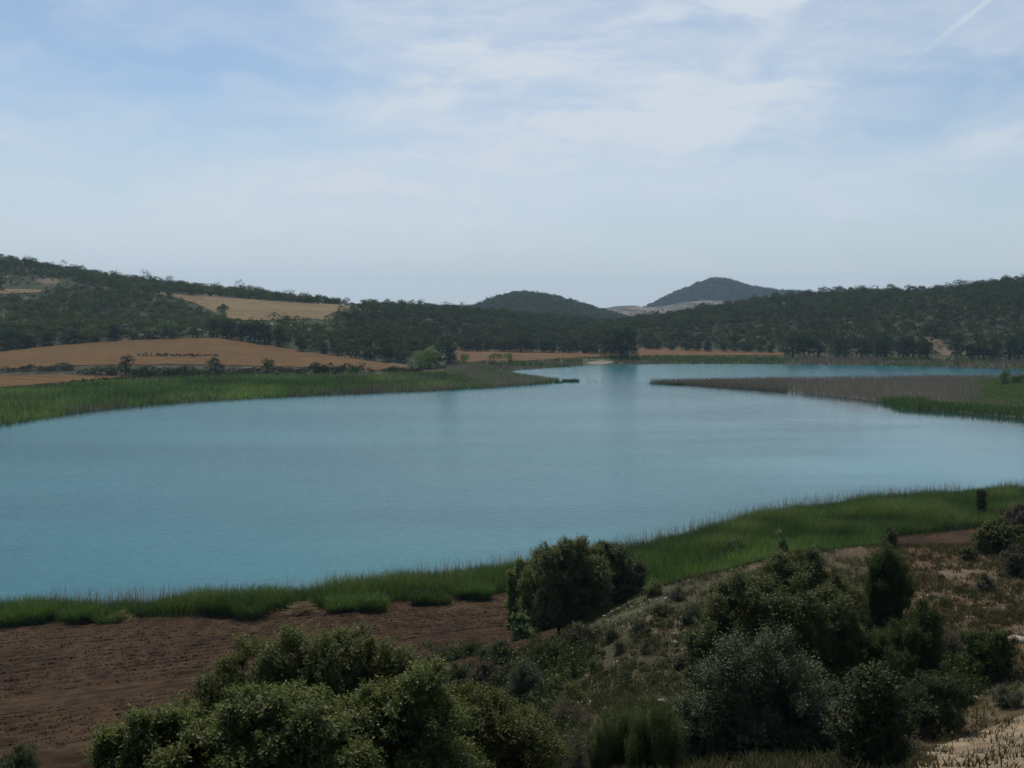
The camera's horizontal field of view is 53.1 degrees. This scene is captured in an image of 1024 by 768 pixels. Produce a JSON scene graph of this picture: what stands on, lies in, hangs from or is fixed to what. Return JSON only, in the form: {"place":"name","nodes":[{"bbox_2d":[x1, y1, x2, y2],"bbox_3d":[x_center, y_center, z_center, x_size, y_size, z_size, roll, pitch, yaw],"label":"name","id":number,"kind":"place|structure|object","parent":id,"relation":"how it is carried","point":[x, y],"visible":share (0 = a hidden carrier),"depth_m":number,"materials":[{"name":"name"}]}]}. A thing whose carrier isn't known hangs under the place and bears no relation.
{"place":"outdoors","nodes":[
{"label":"outdoors","id":0,"kind":"place"},
{"bbox_2d":[0,375,135,386],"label":"stubble field","id":1,"kind":"structure","parent":0,"point":[12,380],"depth_m":325.38,"materials":[{"name":"brown plant"}]},
{"bbox_2d":[0,338,414,369],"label":"stubble field","id":2,"kind":"structure","parent":0,"point":[231,352],"depth_m":412.47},
{"bbox_2d":[141,291,362,320],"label":"stubble field","id":3,"kind":"structure","parent":0,"point":[245,309],"depth_m":618.78,"materials":[{"name":"beige plant"}]},
{"bbox_2d":[0,592,556,767],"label":"ploughed field","id":4,"kind":"structure","parent":0,"point":[66,755],"depth_m":66.47,"materials":[{"name":"soil"}]},
{"bbox_2d":[187,584,280,620],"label":"reed clump","id":5,"kind":"object","parent":4,"relation":"on","point":[245,606],"visible":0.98,"depth_m":77.34,"materials":[{"name":"green plant"}]},
{"bbox_2d":[451,641,479,659],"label":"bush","id":6,"kind":"object","parent":4,"relation":"on","point":[469,647],"visible":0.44,"depth_m":59.87,"materials":[{"name":"green plant"}]},
{"bbox_2d":[0,363,1023,607],"bbox_3d":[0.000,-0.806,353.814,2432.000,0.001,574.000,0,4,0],"label":"water","id":7,"kind":"structure","parent":0,"point":[212,493],"depth_m":156.46,"materials":[{"name":"blue liquid"}]},
{"bbox_2d":[0,367,465,423],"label":"reeds","id":8,"kind":"object","parent":7,"relation":"in","point":[137,390],"visible":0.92,"depth_m":295.40,"materials":[{"name":"green plant"}]},
{"bbox_2d":[446,360,556,389],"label":"reeds","id":9,"kind":"object","parent":7,"relation":"in","point":[481,386],"visible":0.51,"depth_m":346.47,"materials":[{"name":"plant"}]},
{"bbox_2d":[650,377,787,391],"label":"dry reeds","id":10,"kind":"object","parent":7,"relation":"in","point":[748,385],"visible":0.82,"depth_m":329.60,"materials":[{"name":"brown plant"}]},
{"bbox_2d":[0,266,1023,422],"bbox_3d":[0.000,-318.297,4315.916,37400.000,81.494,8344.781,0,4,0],"label":"hillside","id":11,"kind":"structure","parent":0,"point":[47,282],"depth_m":531.22,"materials":[{"name":"green plant"}]},
{"bbox_2d":[0,326,18,347],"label":"oak tree","id":12,"kind":"object","parent":11,"relation":"on","point":[6,334],"visible":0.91,"depth_m":450.00,"materials":[{"name":"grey plant"}]},
{"bbox_2d":[12,329,37,346],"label":"oak tree","id":13,"kind":"object","parent":11,"relation":"on","point":[24,335],"visible":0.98,"depth_m":452.39,"materials":[{"name":"green plant"}]},
{"bbox_2d":[0,254,356,351],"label":"woodland","id":14,"kind":"object","parent":11,"relation":"on","point":[139,285],"visible":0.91,"depth_m":568.65,"materials":[{"name":"green plant"}]},
{"bbox_2d":[217,319,236,337],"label":"oak tree","id":15,"kind":"object","parent":11,"relation":"on","point":[224,330],"visible":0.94,"depth_m":481.53,"materials":[{"name":"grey plant"}]},
{"bbox_2d":[228,322,253,340],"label":"oak tree","id":16,"kind":"object","parent":11,"relation":"on","point":[238,334],"visible":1,"depth_m":476.35,"materials":[{"name":"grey plant"}]},
{"bbox_2d":[62,365,422,382],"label":"scrub","id":17,"kind":"object","parent":11,"relation":"on","point":[168,374],"visible":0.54,"depth_m":339.99,"materials":[{"name":"green plant"}]},
{"bbox_2d":[252,318,274,343],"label":"oak tree","id":18,"kind":"object","parent":11,"relation":"on","point":[263,333],"visible":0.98,"depth_m":475.56,"materials":[{"name":"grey plant"}]},
{"bbox_2d":[273,325,290,345],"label":"oak tree","id":19,"kind":"object","parent":11,"relation":"on","point":[279,333],"visible":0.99,"depth_m":472.37,"materials":[{"name":"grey plant"}]},
{"bbox_2d":[412,346,440,367],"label":"willow tree","id":20,"kind":"object","parent":11,"relation":"on","point":[427,356],"visible":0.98,"depth_m":395.20,"materials":[{"name":"green plant"}]},
{"bbox_2d":[431,332,460,365],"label":"tall tree","id":21,"kind":"object","parent":11,"relation":"on","point":[448,351],"visible":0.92,"depth_m":405.88,"materials":[{"name":"green plant"}]},
{"bbox_2d":[344,298,644,356],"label":"woodland","id":22,"kind":"object","parent":11,"relation":"on","point":[382,329],"visible":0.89,"depth_m":615.02,"materials":[{"name":"green plant"}]},
{"bbox_2d":[0,263,1021,365],"bbox_3d":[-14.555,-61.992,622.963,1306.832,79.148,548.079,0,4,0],"label":"scrub","id":23,"kind":"object","parent":11,"relation":"on","point":[315,301],"visible":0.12,"depth_m":572.39,"materials":[{"name":"green plant"}]},
{"bbox_2d":[599,326,639,356],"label":"tall tree","id":24,"kind":"object","parent":11,"relation":"on","point":[626,331],"visible":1,"depth_m":496.33,"materials":[{"name":"green plant"}]},
{"bbox_2d":[456,354,1023,381],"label":"reeds","id":25,"kind":"object","parent":11,"relation":"on","point":[729,359],"visible":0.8,"depth_m":479.61,"materials":[{"name":"green plant"}]},
{"bbox_2d":[489,355,1023,370],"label":"dry reeds","id":26,"kind":"object","parent":11,"relation":"on","point":[832,360],"visible":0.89,"depth_m":468.35,"materials":[{"name":"brown plant"}]},
{"bbox_2d":[782,330,803,356],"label":"oak tree","id":27,"kind":"object","parent":11,"relation":"on","point":[791,341],"visible":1,"depth_m":506.25,"materials":[{"name":"green plant"}]},
{"bbox_2d":[806,337,826,356],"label":"oak tree","id":28,"kind":"object","parent":11,"relation":"on","point":[819,347],"visible":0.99,"depth_m":504.82,"materials":[{"name":"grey plant"}]},
{"bbox_2d":[630,274,1023,348],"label":"woodland","id":29,"kind":"object","parent":11,"relation":"on","point":[862,295],"visible":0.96,"depth_m":612.34,"materials":[{"name":"green plant"}]},
{"bbox_2d":[838,337,853,357],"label":"oak tree","id":30,"kind":"object","parent":11,"relation":"on","point":[844,344],"visible":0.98,"depth_m":498.13,"materials":[{"name":"green plant"}]},
{"bbox_2d":[683,372,1023,407],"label":"dry reeds","id":31,"kind":"object","parent":11,"relation":"on","point":[954,384],"visible":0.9,"depth_m":313.91,"materials":[{"name":"plant"}]},
{"bbox_2d":[851,337,870,356],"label":"oak tree","id":32,"kind":"object","parent":11,"relation":"on","point":[861,344],"visible":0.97,"depth_m":495.57,"materials":[{"name":"green plant"}]},
{"bbox_2d":[862,339,888,357],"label":"oak tree","id":33,"kind":"object","parent":11,"relation":"on","point":[873,350],"visible":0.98,"depth_m":492.41,"materials":[{"name":"green plant"}]},
{"bbox_2d":[876,328,897,356],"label":"oak tree","id":34,"kind":"object","parent":11,"relation":"on","point":[888,338],"visible":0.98,"depth_m":491.19,"materials":[{"name":"green plant"}]},
{"bbox_2d":[776,375,1023,411],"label":"reeds","id":35,"kind":"object","parent":11,"relation":"on","point":[1006,391],"visible":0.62,"depth_m":284.61,"materials":[{"name":"green plant"}]},
{"bbox_2d":[917,339,933,358],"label":"oak tree","id":36,"kind":"object","parent":11,"relation":"on","point":[926,350],"visible":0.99,"depth_m":482.64,"materials":[{"name":"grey plant"}]},
{"bbox_2d":[875,395,1023,417],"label":"reeds","id":37,"kind":"object","parent":11,"relation":"on","point":[921,403],"visible":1,"depth_m":248.33,"materials":[{"name":"plant"}]},
{"bbox_2d":[949,332,968,358],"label":"oak tree","id":38,"kind":"object","parent":11,"relation":"on","point":[957,342],"visible":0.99,"depth_m":477.53,"materials":[{"name":"green plant"}]},
{"bbox_2d":[971,341,997,358],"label":"oak tree","id":39,"kind":"object","parent":11,"relation":"on","point":[980,345],"visible":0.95,"depth_m":473.22,"materials":[{"name":"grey plant"}]},
{"bbox_2d":[999,332,1017,358],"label":"oak tree","id":40,"kind":"object","parent":11,"relation":"on","point":[1010,340],"visible":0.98,"depth_m":466.96,"materials":[{"name":"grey plant"}]},
{"bbox_2d":[23,525,1000,625],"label":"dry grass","id":41,"kind":"structure","parent":0,"point":[408,601],"depth_m":79.16,"materials":[{"name":"plant"}]},
{"bbox_2d":[0,0,1023,307],"label":"sky","id":42,"kind":"structure","parent":0,"point":[600,153],"materials":[{"name":"blue"}]},
{"bbox_2d":[456,350,617,362],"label":"stubble field","id":43,"kind":"structure","parent":0,"point":[475,355],"depth_m":497.59,"materials":[{"name":"brown plant"}]},
{"bbox_2d":[508,297,611,316],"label":"hill","id":44,"kind":"structure","parent":0,"point":[549,310],"depth_m":1348.15,"materials":[{"name":"green plant"}]},
{"bbox_2d":[472,290,627,319],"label":"woodland","id":45,"kind":"object","parent":44,"relation":"on","point":[515,299],"visible":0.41,"depth_m":1370.26,"materials":[{"name":"green plant"}]},
{"bbox_2d":[152,529,1023,767],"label":"ground","id":46,"kind":"structure","parent":0,"point":[1001,711],"depth_m":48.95,"materials":[{"name":"plant"}]},
{"bbox_2d":[0,742,40,767],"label":"bush","id":47,"kind":"object","parent":46,"relation":"on","point":[17,757],"visible":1,"depth_m":44.44,"materials":[{"name":"green plant"}]},
{"bbox_2d":[0,595,60,627],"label":"reed clump","id":48,"kind":"object","parent":46,"relation":"on","point":[11,616],"visible":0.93,"depth_m":75.31,"materials":[{"name":"green plant"}]},
{"bbox_2d":[55,596,125,623],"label":"reed clump","id":49,"kind":"object","parent":46,"relation":"on","point":[79,614],"visible":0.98,"depth_m":75.87,"materials":[{"name":"green plant"}]},
{"bbox_2d":[80,679,387,767],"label":"oak bush","id":50,"kind":"object","parent":46,"relation":"on","point":[297,729],"visible":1,"depth_m":12.12,"materials":[{"name":"green plant"}]},
{"bbox_2d":[153,616,429,767],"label":"oak bush","id":51,"kind":"object","parent":46,"relation":"on","point":[274,663],"visible":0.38,"depth_m":20.32,"materials":[{"name":"green plant"}]},
{"bbox_2d":[276,599,325,615],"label":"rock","id":52,"kind":"object","parent":46,"relation":"on","point":[304,608],"visible":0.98,"depth_m":77.68,"materials":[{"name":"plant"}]},
{"bbox_2d":[322,588,393,613],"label":"reed clump","id":53,"kind":"object","parent":46,"relation":"on","point":[367,602],"visible":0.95,"depth_m":78.04,"materials":[{"name":"green plant"}]},
{"bbox_2d":[324,652,493,767],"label":"oak bush","id":54,"kind":"object","parent":46,"relation":"on","point":[422,736],"visible":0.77,"depth_m":13.23,"materials":[{"name":"green plant"}]},
{"bbox_2d":[406,588,453,605],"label":"reed clump","id":55,"kind":"object","parent":46,"relation":"on","point":[422,597],"visible":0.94,"depth_m":79.84,"materials":[{"name":"green plant"}]},
{"bbox_2d":[425,645,460,661],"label":"thicket","id":56,"kind":"object","parent":46,"relation":"on","point":[443,652],"visible":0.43,"depth_m":59.97,"materials":[{"name":"green plant"}]},
{"bbox_2d":[439,660,476,689],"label":"thicket","id":57,"kind":"object","parent":46,"relation":"on","point":[459,674],"visible":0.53,"depth_m":52.75,"materials":[{"name":"green plant"}]},
{"bbox_2d":[442,602,479,612],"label":"cut reeds","id":58,"kind":"object","parent":46,"relation":"on","point":[465,607],"visible":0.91,"depth_m":77.86,"materials":[{"name":"plant"}]},
{"bbox_2d":[447,578,500,600],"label":"reed clump","id":59,"kind":"object","parent":46,"relation":"on","point":[470,590],"visible":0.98,"depth_m":81.42,"materials":[{"name":"green plant"}]},
{"bbox_2d":[466,658,511,686],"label":"thicket","id":60,"kind":"object","parent":46,"relation":"on","point":[481,673],"visible":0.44,"depth_m":49.75,"materials":[{"name":"green plant"}]},
{"bbox_2d":[476,639,519,664],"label":"thicket","id":61,"kind":"object","parent":46,"relation":"on","point":[488,652],"visible":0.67,"depth_m":57.74,"materials":[{"name":"green plant"}]},
{"bbox_2d":[434,674,576,767],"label":"oak bush","id":62,"kind":"object","parent":46,"relation":"on","point":[528,745],"visible":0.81,"depth_m":16.21,"materials":[{"name":"green plant"}]},
{"bbox_2d":[411,620,605,767],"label":"undergrowth","id":63,"kind":"object","parent":46,"relation":"on","point":[503,679],"visible":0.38,"depth_m":47.34,"materials":[{"name":"green plant"}]},
{"bbox_2d":[0,476,1023,621],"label":"reeds","id":64,"kind":"object","parent":46,"relation":"on","point":[905,514],"visible":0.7,"depth_m":101.85,"materials":[{"name":"green plant"}]},
{"bbox_2d":[503,555,529,629],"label":"leafy shrub","id":65,"kind":"object","parent":46,"relation":"on","point":[512,592],"visible":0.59,"depth_m":70.88,"materials":[{"name":"green plant"}]},
{"bbox_2d":[508,611,532,640],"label":"leafy shrub","id":66,"kind":"object","parent":46,"relation":"on","point":[521,628],"visible":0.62,"depth_m":62.14,"materials":[{"name":"green plant"}]},
{"bbox_2d":[503,655,544,705],"bbox_3d":[0.533,12.927,44.644,1.968,2.572,2.372,0,4,0],"label":"grey shrub","id":67,"kind":"object","parent":46,"relation":"on","point":[528,676],"visible":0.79,"depth_m":44.19,"materials":[{"name":"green plant"}]},
{"bbox_2d":[525,640,558,668],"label":"thicket","id":68,"kind":"object","parent":46,"relation":"on","point":[541,647],"visible":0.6,"depth_m":49.80,"materials":[{"name":"green plant"}]},
{"bbox_2d":[512,534,615,636],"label":"holm oak","id":69,"kind":"object","parent":46,"relation":"on","point":[562,594],"visible":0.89,"depth_m":66.20,"materials":[{"name":"green plant"}]},
{"bbox_2d":[547,695,591,729],"bbox_3d":[1.874,10.960,33.758,1.517,1.462,1.475,0,4,0],"label":"twiggy shrub","id":70,"kind":"object","parent":46,"relation":"on","point":[571,712],"visible":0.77,"depth_m":33.59,"materials":[{"name":"brown plant"}]},
{"bbox_2d":[556,718,589,767],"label":"twiggy shrub","id":71,"kind":"object","parent":46,"relation":"on","point":[573,764],"visible":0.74,"depth_m":28.21,"materials":[{"name":"green plant"}]},
{"bbox_2d":[562,679,585,706],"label":"leafy shrub","id":72,"kind":"object","parent":46,"relation":"on","point":[570,688],"visible":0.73,"depth_m":40.31,"materials":[{"name":"green plant"}]},
{"bbox_2d":[559,623,600,644],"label":"thicket","id":73,"kind":"object","parent":46,"relation":"on","point":[572,637],"visible":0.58,"depth_m":50.65,"materials":[{"name":"green plant"}]},
{"bbox_2d":[581,686,646,767],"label":"broom","id":74,"kind":"object","parent":46,"relation":"on","point":[612,752],"visible":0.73,"depth_m":26.87,"materials":[{"name":"green plant"}]},
{"bbox_2d":[593,539,650,609],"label":"holm oak","id":75,"kind":"object","parent":46,"relation":"on","point":[628,579],"visible":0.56,"depth_m":71.54,"materials":[{"name":"green plant"}]},
{"bbox_2d":[589,586,712,721],"bbox_3d":[5.904,11.126,44.456,5.585,3.495,25.422,1,4,14],"label":"scrub","id":76,"kind":"object","parent":46,"relation":"on","point":[644,629],"visible":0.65,"depth_m":42.30,"materials":[{"name":"green plant"}]},
{"bbox_2d":[643,577,664,596],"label":"bush","id":77,"kind":"object","parent":46,"relation":"on","point":[655,586],"visible":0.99,"depth_m":55.91,"materials":[{"name":"green plant"}]},
{"bbox_2d":[622,677,690,767],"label":"broom","id":78,"kind":"object","parent":46,"relation":"on","point":[662,747],"visible":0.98,"depth_m":22.01,"materials":[{"name":"green plant"}]},
{"bbox_2d":[649,601,670,615],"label":"bush","id":79,"kind":"object","parent":46,"relation":"on","point":[663,610],"visible":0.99,"depth_m":50.56,"materials":[{"name":"green plant"}]},
{"bbox_2d":[681,603,703,625],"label":"bush","id":80,"kind":"object","parent":46,"relation":"on","point":[691,611],"visible":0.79,"depth_m":49.23,"materials":[{"name":"green plant"}]},
{"bbox_2d":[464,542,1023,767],"bbox_3d":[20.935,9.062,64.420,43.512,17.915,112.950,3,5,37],"label":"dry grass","id":81,"kind":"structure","parent":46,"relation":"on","point":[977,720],"depth_m":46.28,"materials":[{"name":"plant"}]},
{"bbox_2d":[642,524,883,585],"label":"reeds","id":82,"kind":"object","parent":46,"relation":"on","point":[665,572],"visible":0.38,"depth_m":90.32,"materials":[{"name":"green plant"}]},
{"bbox_2d":[669,609,858,761],"bbox_3d":[6.646,7.991,27.360,5.688,4.328,4.396,0,4,0],"label":"grey shrub","id":83,"kind":"object","parent":46,"relation":"on","point":[790,710],"visible":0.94,"depth_m":26.22,"materials":[{"name":"green plant"}]},
{"bbox_2d":[678,568,892,702],"bbox_3d":[10.571,9.960,39.617,8.482,6.090,5.296,0,4,0],"label":"holm oak","id":84,"kind":"object","parent":46,"relation":"on","point":[822,634],"visible":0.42,"depth_m":38.42,"materials":[{"name":"green plant"}]},
{"bbox_2d":[551,546,1023,763],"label":"stones","id":85,"kind":"object","parent":46,"relation":"on","point":[860,624],"visible":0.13,"depth_m":52.33,"materials":[{"name":"stone"}]},
{"bbox_2d":[753,545,857,646],"bbox_3d":[13.117,9.686,46.429,4.962,5.225,4.243,0,4,0],"label":"holm oak","id":86,"kind":"object","parent":46,"relation":"on","point":[782,564],"visible":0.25,"depth_m":45.49,"materials":[{"name":"green plant"}]},
{"bbox_2d":[682,620,992,734],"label":"undergrowth","id":87,"kind":"object","parent":46,"relation":"on","point":[950,657],"visible":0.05,"depth_m":36.18,"materials":[{"name":"green plant"}]},
{"bbox_2d":[818,657,919,767],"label":"leafy shrub","id":88,"kind":"object","parent":46,"relation":"on","point":[870,729],"visible":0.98,"depth_m":18.83,"materials":[{"name":"green plant"}]},
{"bbox_2d":[858,542,921,634],"bbox_3d":[17.122,9.449,47.109,2.950,5.007,3.249,0,4,0],"label":"juniper","id":89,"kind":"object","parent":46,"relation":"on","point":[886,592],"visible":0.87,"depth_m":46.38,"materials":[{"name":"green plant"}]},
{"bbox_2d":[866,596,952,696],"bbox_3d":[14.488,9.557,36.875,3.028,4.011,3.078,0,4,0],"label":"leafy shrub","id":90,"kind":"object","parent":46,"relation":"on","point":[924,641],"visible":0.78,"depth_m":36.33,"materials":[{"name":"green plant"}]},
{"bbox_2d":[896,661,970,739],"bbox_3d":[12.417,9.634,30.805,2.896,2.457,2.275,0,4,0],"label":"twiggy shrub","id":91,"kind":"object","parent":46,"relation":"on","point":[922,710],"visible":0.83,"depth_m":30.54,"materials":[{"name":"green plant"}]},
{"bbox_2d":[933,623,972,661],"bbox_3d":[17.170,10.192,40.883,1.984,2.136,2.319,-2,4,-26],"label":"twiggy shrub","id":92,"kind":"object","parent":46,"relation":"on","point":[951,636],"visible":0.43,"depth_m":40.24,"materials":[{"name":"brown plant"}]},
{"bbox_2d":[908,552,1023,673],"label":"scrub","id":93,"kind":"object","parent":46,"relation":"on","point":[1000,575],"visible":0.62,"depth_m":52.43,"materials":[{"name":"green plant"}]},
{"bbox_2d":[974,488,988,512],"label":"sapling","id":94,"kind":"object","parent":46,"relation":"on","point":[981,502],"visible":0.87,"depth_m":112.99,"materials":[{"name":"green plant"}]},
{"bbox_2d":[973,571,996,590],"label":"bush","id":95,"kind":"object","parent":46,"relation":"on","point":[985,583],"visible":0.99,"depth_m":55.70,"materials":[{"name":"green plant"}]},
{"bbox_2d":[954,628,1020,681],"bbox_3d":[17.183,9.813,37.019,2.127,2.214,2.376,0,4,0],"label":"leafy shrub","id":96,"kind":"object","parent":46,"relation":"on","point":[993,662],"visible":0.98,"depth_m":36.55,"materials":[{"name":"green plant"}]},
{"bbox_2d":[967,515,1023,555],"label":"leafy shrub","id":97,"kind":"object","parent":46,"relation":"on","point":[992,537],"visible":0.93,"depth_m":68.50,"materials":[{"name":"green plant"}]},
{"bbox_2d":[986,679,1023,707],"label":"bush","id":98,"kind":"object","parent":46,"relation":"on","point":[1003,696],"visible":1,"depth_m":33.13,"materials":[{"name":"green plant"}]},
{"bbox_2d":[997,503,1023,528],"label":"twiggy shrub","id":99,"kind":"object","parent":46,"relation":"on","point":[1015,515],"visible":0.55,"depth_m":89.14,"materials":[{"name":"brown plant"}]},
{"bbox_2d":[998,542,1023,575],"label":"twiggy shrub","id":100,"kind":"object","parent":46,"relation":"on","point":[1014,564],"visible":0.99,"depth_m":60.43,"materials":[{"name":"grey plant"}]},
{"bbox_2d":[602,300,736,315],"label":"hill","id":101,"kind":"structure","parent":0,"point":[629,310],"depth_m":2095.59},
{"bbox_2d":[635,348,786,355],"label":"stubble field","id":102,"kind":"structure","parent":0,"point":[652,351],"depth_m":530.00,"materials":[{"name":"brown plant"}]},
{"bbox_2d":[654,282,769,304],"bbox_3d":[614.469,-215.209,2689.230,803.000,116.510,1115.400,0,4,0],"label":"hill","id":103,"kind":"structure","parent":0,"point":[727,290],"depth_m":2504.72,"materials":[{"name":"green plant"}]},
{"bbox_2d":[643,277,806,307],"bbox_3d":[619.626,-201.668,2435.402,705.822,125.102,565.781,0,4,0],"label":"woodland","id":104,"kind":"object","parent":103,"relation":"on","point":[737,285],"visible":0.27,"depth_m":2536.14,"materials":[{"name":"green plant"}]},
{"bbox_2d":[886,529,978,544],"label":"ploughed field","id":105,"kind":"structure","parent":0,"point":[957,537],"depth_m":102.52,"materials":[{"name":"soil"}]},
{"bbox_2d":[908,715,1023,767],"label":"dirt track","id":106,"kind":"structure","parent":0,"point":[960,746],"depth_m":28.12,"materials":[{"name":"beige soil"}]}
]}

